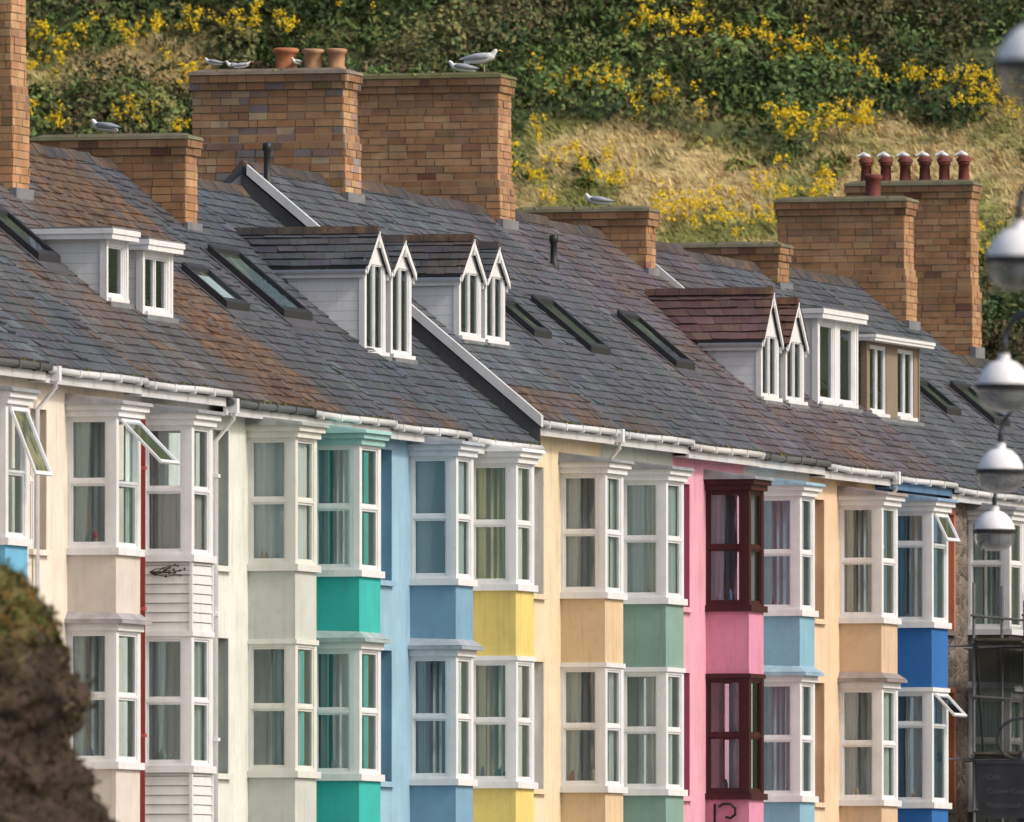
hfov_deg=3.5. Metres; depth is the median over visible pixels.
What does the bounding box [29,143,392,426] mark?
roof
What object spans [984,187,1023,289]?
street lamp
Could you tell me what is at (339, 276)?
dormer window
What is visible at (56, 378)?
guttering
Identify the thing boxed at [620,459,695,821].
bay window
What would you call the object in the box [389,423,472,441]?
guttering
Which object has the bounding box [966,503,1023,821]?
bay window
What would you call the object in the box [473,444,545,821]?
bay window
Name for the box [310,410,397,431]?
guttering
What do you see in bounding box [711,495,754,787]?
curtains
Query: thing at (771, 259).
chimney stack
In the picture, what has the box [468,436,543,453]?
guttering
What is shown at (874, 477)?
guttering
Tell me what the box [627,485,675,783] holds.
curtains
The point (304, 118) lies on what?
chimney stack
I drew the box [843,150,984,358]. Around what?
chimney stack
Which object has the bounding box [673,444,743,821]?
walls
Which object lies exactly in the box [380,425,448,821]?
walls
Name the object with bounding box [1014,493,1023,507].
guttering
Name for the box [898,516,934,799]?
curtains
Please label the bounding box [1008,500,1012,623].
walls
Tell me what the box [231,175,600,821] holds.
walls
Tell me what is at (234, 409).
guttering
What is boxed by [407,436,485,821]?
bay window
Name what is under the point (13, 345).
roof
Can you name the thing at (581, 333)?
roof window
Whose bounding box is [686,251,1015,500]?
roof
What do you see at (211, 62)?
seagull
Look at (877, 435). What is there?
roof
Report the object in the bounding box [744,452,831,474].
guttering
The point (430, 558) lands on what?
curtains
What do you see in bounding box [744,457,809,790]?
walls
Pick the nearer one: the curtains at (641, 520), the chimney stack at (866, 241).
the curtains at (641, 520)
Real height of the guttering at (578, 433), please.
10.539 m
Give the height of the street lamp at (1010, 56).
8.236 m
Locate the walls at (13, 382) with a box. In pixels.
[0,365,27,532]
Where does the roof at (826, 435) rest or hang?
on the walls at (827, 732)
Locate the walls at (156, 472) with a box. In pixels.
[124,383,208,756]
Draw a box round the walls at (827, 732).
[810,466,874,821]
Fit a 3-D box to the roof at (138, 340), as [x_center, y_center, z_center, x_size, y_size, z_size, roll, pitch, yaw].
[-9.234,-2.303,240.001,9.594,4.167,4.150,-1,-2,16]
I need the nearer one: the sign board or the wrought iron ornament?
the sign board
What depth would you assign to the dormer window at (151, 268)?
242.28 m
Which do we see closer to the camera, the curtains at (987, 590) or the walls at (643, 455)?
the walls at (643, 455)
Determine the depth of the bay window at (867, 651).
274.51 m
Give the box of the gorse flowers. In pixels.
[25,0,1023,283]
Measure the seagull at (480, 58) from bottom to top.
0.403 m
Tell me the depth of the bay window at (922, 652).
277.65 m
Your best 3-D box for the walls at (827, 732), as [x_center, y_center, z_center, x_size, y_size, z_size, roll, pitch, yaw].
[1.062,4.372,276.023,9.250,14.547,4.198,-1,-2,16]
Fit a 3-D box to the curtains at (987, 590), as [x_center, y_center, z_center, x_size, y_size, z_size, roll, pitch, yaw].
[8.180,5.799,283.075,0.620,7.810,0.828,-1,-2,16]
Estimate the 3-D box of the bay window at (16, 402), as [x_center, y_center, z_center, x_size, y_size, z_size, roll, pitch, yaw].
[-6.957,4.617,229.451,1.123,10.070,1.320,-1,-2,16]
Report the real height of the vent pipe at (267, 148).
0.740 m
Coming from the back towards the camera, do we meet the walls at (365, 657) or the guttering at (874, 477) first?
the guttering at (874, 477)
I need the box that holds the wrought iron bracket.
[713,802,735,821]
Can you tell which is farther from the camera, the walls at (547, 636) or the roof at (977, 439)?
the roof at (977, 439)
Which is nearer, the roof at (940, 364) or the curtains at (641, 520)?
the curtains at (641, 520)
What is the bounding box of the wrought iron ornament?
[149,564,188,577]
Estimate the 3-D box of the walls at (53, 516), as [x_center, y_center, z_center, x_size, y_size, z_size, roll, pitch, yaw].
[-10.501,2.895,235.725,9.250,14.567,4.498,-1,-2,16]
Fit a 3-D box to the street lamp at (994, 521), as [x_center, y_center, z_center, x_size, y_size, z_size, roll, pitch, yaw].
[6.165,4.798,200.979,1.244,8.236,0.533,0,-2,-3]
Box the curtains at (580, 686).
[566,478,614,780]
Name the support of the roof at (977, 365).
on the walls
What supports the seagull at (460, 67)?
on the chimney stack at (447, 135)
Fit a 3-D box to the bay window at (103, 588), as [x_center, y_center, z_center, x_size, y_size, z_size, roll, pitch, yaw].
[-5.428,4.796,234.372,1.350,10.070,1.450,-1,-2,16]
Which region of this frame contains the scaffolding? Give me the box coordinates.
[935,583,1023,821]
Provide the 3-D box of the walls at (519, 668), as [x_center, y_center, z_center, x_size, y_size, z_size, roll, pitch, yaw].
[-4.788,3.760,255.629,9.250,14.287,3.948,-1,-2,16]
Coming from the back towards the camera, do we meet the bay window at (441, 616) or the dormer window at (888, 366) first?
the dormer window at (888, 366)
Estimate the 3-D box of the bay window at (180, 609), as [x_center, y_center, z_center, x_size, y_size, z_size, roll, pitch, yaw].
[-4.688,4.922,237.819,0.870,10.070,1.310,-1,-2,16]
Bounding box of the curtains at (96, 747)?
[73,422,131,755]
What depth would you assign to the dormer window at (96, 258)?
240.05 m
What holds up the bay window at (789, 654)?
attached to the walls at (780, 474)
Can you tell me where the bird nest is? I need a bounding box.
[241,58,274,68]
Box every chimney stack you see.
[0,0,33,200]
[29,133,203,231]
[187,48,364,203]
[357,72,518,229]
[515,206,660,275]
[671,241,793,290]
[772,174,920,330]
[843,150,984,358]
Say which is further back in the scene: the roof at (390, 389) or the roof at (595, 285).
the roof at (595, 285)
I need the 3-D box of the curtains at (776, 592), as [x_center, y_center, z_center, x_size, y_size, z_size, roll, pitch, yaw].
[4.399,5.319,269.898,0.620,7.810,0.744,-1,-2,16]
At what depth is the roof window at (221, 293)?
247.39 m
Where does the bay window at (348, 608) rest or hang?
attached to the walls at (365, 657)
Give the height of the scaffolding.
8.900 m
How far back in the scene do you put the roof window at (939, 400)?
287.54 m
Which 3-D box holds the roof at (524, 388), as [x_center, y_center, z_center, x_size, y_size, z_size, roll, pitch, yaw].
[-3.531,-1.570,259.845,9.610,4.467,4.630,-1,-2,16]
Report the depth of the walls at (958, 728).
282.12 m
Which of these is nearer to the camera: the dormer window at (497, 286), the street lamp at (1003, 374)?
the street lamp at (1003, 374)
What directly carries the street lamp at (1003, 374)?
on the ground
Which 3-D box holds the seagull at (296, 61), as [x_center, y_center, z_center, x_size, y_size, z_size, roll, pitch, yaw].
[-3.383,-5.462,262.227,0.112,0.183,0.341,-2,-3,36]
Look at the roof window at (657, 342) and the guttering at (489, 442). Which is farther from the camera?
the roof window at (657, 342)
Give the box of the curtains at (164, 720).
[149,494,202,759]
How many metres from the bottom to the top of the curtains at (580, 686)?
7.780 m
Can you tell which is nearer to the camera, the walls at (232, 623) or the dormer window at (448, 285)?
the walls at (232, 623)
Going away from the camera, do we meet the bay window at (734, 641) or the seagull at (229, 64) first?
the seagull at (229, 64)
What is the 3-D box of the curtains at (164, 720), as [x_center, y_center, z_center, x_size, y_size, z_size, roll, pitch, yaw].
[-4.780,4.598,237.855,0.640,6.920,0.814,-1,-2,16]
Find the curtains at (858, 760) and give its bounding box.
[845,510,888,794]
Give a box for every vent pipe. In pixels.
[263,142,272,184]
[549,235,558,269]
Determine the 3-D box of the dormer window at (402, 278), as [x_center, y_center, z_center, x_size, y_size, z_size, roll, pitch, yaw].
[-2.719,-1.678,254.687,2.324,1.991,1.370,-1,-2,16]
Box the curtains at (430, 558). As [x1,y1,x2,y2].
[416,461,464,772]
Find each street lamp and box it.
[972,475,1016,550]
[975,310,1023,411]
[976,402,1023,493]
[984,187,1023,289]
[993,26,1023,102]
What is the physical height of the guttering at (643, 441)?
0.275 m
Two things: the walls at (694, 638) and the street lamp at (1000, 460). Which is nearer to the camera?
the street lamp at (1000, 460)
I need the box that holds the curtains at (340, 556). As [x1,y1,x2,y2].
[319,450,348,767]
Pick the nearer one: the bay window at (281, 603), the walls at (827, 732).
the bay window at (281, 603)
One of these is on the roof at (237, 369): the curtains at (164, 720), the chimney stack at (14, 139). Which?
the chimney stack at (14, 139)
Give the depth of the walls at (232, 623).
241.80 m
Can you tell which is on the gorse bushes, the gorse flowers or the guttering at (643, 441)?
the gorse flowers
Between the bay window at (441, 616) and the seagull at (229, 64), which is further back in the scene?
the seagull at (229, 64)
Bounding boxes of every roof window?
[0,206,72,273]
[174,262,262,322]
[200,243,324,331]
[505,297,562,348]
[527,294,621,365]
[611,310,705,379]
[920,377,971,425]
[944,380,1019,436]
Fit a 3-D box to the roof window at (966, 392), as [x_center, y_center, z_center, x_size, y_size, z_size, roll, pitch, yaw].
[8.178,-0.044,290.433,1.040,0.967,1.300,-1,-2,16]
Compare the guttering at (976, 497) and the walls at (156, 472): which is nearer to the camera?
the walls at (156, 472)
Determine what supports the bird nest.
on the chimney stack at (304, 118)
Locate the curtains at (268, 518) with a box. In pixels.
[254,443,306,764]
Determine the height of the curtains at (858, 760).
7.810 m
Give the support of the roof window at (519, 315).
on the roof at (616, 399)
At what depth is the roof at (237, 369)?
243.57 m
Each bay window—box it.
[0,385,52,578]
[64,393,180,821]
[143,402,225,821]
[245,417,329,821]
[316,425,392,821]
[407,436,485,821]
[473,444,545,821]
[558,452,634,821]
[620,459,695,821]
[703,469,774,821]
[755,475,825,821]
[837,485,908,821]
[888,491,966,821]
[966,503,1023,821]
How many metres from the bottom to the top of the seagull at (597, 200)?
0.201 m
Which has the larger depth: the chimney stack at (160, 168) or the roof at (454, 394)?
the roof at (454, 394)
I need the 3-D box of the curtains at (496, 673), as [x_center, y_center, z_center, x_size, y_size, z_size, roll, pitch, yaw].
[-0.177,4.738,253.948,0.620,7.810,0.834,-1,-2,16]
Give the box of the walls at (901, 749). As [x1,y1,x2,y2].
[875,477,936,797]
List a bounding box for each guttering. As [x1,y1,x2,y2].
[0,358,52,379]
[28,365,148,599]
[124,379,232,821]
[212,398,316,821]
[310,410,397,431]
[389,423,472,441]
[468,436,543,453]
[541,420,624,458]
[603,431,694,453]
[673,444,765,465]
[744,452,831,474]
[810,463,900,491]
[875,475,958,495]
[950,486,1019,505]
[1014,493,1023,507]
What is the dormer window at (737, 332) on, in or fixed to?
on the roof at (826, 435)
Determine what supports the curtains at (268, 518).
attached to the bay window at (281, 603)
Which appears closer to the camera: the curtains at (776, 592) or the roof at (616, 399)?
the roof at (616, 399)
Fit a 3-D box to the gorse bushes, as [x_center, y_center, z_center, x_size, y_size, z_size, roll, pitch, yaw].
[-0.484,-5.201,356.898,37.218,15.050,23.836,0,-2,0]
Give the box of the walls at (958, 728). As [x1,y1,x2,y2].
[937,488,984,821]
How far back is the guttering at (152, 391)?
237.26 m
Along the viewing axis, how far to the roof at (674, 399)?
267.96 m
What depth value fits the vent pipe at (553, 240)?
270.61 m
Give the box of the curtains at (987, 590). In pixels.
[973,525,999,623]
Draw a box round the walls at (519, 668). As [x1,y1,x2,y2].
[449,436,520,776]
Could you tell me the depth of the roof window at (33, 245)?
239.52 m
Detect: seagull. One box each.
[87,119,122,131]
[202,58,223,68]
[224,60,240,68]
[232,61,252,67]
[291,57,302,67]
[444,60,479,71]
[458,49,502,71]
[581,193,616,204]
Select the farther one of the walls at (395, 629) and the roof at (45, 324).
the walls at (395, 629)
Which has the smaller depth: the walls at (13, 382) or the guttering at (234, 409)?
the walls at (13, 382)
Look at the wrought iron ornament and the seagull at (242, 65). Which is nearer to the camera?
the wrought iron ornament
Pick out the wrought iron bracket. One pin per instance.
(719, 806)
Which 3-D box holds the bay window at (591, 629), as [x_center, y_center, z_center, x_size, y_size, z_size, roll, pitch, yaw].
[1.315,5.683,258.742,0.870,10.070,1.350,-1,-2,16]
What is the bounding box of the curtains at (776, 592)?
[764,501,789,790]
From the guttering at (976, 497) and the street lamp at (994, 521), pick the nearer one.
the street lamp at (994, 521)
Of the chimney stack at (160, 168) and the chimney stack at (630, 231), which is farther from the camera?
the chimney stack at (630, 231)
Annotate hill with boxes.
[25,0,1023,363]
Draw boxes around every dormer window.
[28,226,140,308]
[129,237,184,323]
[234,226,391,360]
[382,235,417,364]
[406,234,486,344]
[477,241,510,348]
[645,287,784,404]
[776,297,809,408]
[801,306,867,413]
[858,332,935,426]
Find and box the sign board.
[976,717,1023,821]
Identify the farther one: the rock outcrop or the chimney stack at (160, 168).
the chimney stack at (160, 168)
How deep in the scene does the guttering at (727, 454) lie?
266.74 m
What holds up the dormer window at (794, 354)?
on the roof at (826, 435)
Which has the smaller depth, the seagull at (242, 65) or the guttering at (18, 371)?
the guttering at (18, 371)
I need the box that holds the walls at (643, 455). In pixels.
[601,434,672,783]
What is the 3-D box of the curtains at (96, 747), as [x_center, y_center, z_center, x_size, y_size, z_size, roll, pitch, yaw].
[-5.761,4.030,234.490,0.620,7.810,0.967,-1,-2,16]
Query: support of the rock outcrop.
on the promenade
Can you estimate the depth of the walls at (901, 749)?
278.70 m
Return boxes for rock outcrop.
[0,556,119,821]
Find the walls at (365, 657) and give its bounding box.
[298,414,370,768]
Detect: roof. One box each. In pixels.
[0,164,313,415]
[0,193,228,396]
[0,252,144,384]
[0,319,49,370]
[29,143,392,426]
[92,156,468,438]
[197,178,540,444]
[223,160,619,444]
[355,181,690,445]
[407,193,762,457]
[478,205,827,466]
[549,220,893,477]
[655,241,954,488]
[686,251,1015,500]
[747,261,1023,495]
[810,272,1023,456]
[953,354,1023,413]
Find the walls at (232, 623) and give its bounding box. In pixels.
[209,396,288,821]
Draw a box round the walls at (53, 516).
[28,369,123,755]
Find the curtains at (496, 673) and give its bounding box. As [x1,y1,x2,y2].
[476,468,504,775]
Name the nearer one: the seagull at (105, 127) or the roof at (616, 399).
the seagull at (105, 127)
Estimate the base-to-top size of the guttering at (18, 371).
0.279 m
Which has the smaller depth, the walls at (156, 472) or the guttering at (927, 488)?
the walls at (156, 472)
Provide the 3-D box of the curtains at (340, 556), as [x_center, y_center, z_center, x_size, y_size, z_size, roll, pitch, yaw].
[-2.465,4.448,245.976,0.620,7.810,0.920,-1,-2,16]
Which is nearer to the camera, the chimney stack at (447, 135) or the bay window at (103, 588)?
the bay window at (103, 588)
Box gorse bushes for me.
[25,0,1023,364]
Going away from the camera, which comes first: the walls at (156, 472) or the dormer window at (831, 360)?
the walls at (156, 472)

